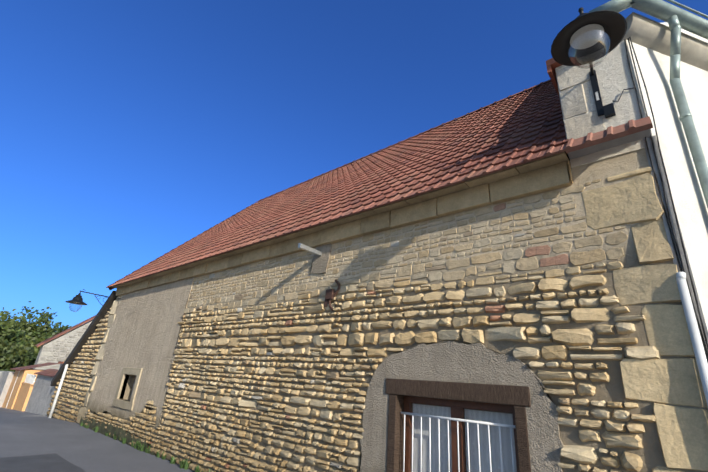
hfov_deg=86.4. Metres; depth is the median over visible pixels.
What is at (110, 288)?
barn verge tiles
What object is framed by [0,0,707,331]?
sky
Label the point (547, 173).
barn cornice stones
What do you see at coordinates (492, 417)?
lace curtains window
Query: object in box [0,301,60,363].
tree
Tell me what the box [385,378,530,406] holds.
window lintel
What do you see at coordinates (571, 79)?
white house quoins
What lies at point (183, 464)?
weeds
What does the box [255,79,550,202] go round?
barn ridge tiles
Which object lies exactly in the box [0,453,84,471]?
road patches
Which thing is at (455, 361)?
window surround
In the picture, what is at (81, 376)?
stone wall
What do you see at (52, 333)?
tree
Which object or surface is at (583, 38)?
street lantern
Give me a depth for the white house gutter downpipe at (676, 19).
3.94 m
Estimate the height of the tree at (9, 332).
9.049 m
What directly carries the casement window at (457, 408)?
attached to the window jambs
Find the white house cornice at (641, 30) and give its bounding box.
[622,12,707,70]
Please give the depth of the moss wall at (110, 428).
9.10 m
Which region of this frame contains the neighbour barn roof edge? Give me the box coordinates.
[34,315,95,346]
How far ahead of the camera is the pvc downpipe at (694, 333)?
2.93 m
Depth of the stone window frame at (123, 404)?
9.45 m
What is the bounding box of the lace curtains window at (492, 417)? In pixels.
[413,404,516,471]
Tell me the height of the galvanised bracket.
0.080 m
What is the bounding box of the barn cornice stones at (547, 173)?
[112,152,572,295]
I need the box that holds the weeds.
[80,421,211,471]
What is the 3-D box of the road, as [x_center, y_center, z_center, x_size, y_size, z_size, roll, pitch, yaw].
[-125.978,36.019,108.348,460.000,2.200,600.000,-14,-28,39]
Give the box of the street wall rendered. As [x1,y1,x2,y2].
[0,371,14,406]
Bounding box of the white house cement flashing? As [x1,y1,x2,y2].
[568,129,650,158]
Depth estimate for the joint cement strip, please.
3.30 m
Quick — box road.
[0,407,194,471]
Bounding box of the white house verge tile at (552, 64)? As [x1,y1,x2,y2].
[546,58,561,97]
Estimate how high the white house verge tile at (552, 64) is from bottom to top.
0.185 m
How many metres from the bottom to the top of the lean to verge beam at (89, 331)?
3.077 m
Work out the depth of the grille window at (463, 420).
3.96 m
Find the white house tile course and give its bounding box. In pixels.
[565,116,652,152]
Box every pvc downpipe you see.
[48,364,67,417]
[676,272,707,405]
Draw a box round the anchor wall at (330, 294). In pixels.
[324,279,339,310]
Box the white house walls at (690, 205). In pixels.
[626,22,707,329]
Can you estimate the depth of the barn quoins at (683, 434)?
3.13 m
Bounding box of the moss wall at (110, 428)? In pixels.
[79,416,153,454]
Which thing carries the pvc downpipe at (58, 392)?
attached to the lean to verge beam at (89, 331)
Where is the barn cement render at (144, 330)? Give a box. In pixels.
[86,277,193,429]
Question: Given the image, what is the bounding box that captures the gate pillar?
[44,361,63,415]
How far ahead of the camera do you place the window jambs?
4.27 m
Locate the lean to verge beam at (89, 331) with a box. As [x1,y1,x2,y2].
[50,291,117,385]
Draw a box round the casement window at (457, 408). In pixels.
[403,396,518,471]
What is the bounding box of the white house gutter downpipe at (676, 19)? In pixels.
[589,0,707,207]
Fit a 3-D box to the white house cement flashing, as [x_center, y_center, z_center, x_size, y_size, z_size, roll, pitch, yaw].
[2.558,-0.992,3.832,0.700,0.200,0.087,-14,-28,39]
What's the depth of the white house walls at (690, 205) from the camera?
3.73 m
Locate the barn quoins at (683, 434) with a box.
[77,167,707,471]
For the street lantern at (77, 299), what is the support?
attached to the lean to verge beam at (89, 331)
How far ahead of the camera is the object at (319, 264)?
6.15 m
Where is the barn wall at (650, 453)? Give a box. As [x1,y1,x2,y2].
[84,148,707,471]
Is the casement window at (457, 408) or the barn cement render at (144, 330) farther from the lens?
the barn cement render at (144, 330)
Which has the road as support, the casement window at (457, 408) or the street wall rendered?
the street wall rendered
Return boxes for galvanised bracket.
[298,243,321,255]
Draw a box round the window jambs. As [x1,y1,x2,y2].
[386,395,530,471]
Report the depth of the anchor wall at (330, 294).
5.70 m
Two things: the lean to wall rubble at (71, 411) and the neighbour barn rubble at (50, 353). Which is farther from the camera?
the neighbour barn rubble at (50, 353)
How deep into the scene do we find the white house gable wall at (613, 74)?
3.95 m
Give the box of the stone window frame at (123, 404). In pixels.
[112,367,142,410]
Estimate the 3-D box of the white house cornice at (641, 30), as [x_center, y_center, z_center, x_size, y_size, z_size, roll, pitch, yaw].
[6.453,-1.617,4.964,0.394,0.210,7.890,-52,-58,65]
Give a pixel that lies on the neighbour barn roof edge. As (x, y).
(64, 332)
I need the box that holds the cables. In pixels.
[613,37,707,362]
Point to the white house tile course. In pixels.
(630, 127)
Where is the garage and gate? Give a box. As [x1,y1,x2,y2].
[2,362,57,410]
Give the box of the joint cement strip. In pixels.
[643,135,707,350]
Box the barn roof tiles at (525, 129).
[106,81,570,287]
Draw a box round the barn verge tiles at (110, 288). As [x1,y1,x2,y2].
[109,202,256,289]
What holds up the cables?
attached to the white house walls at (690, 205)
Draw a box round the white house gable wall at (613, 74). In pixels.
[555,39,645,167]
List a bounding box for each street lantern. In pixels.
[65,289,109,311]
[551,7,626,117]
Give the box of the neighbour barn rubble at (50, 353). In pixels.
[36,325,88,370]
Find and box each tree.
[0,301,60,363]
[0,311,33,351]
[14,322,71,368]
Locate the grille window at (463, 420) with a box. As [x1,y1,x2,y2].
[401,411,514,471]
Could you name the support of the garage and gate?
on the road
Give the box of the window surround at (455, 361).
[359,341,563,471]
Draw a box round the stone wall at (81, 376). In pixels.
[47,307,111,421]
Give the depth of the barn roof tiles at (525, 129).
7.50 m
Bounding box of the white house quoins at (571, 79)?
[556,63,605,138]
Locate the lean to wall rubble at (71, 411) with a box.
[47,308,110,422]

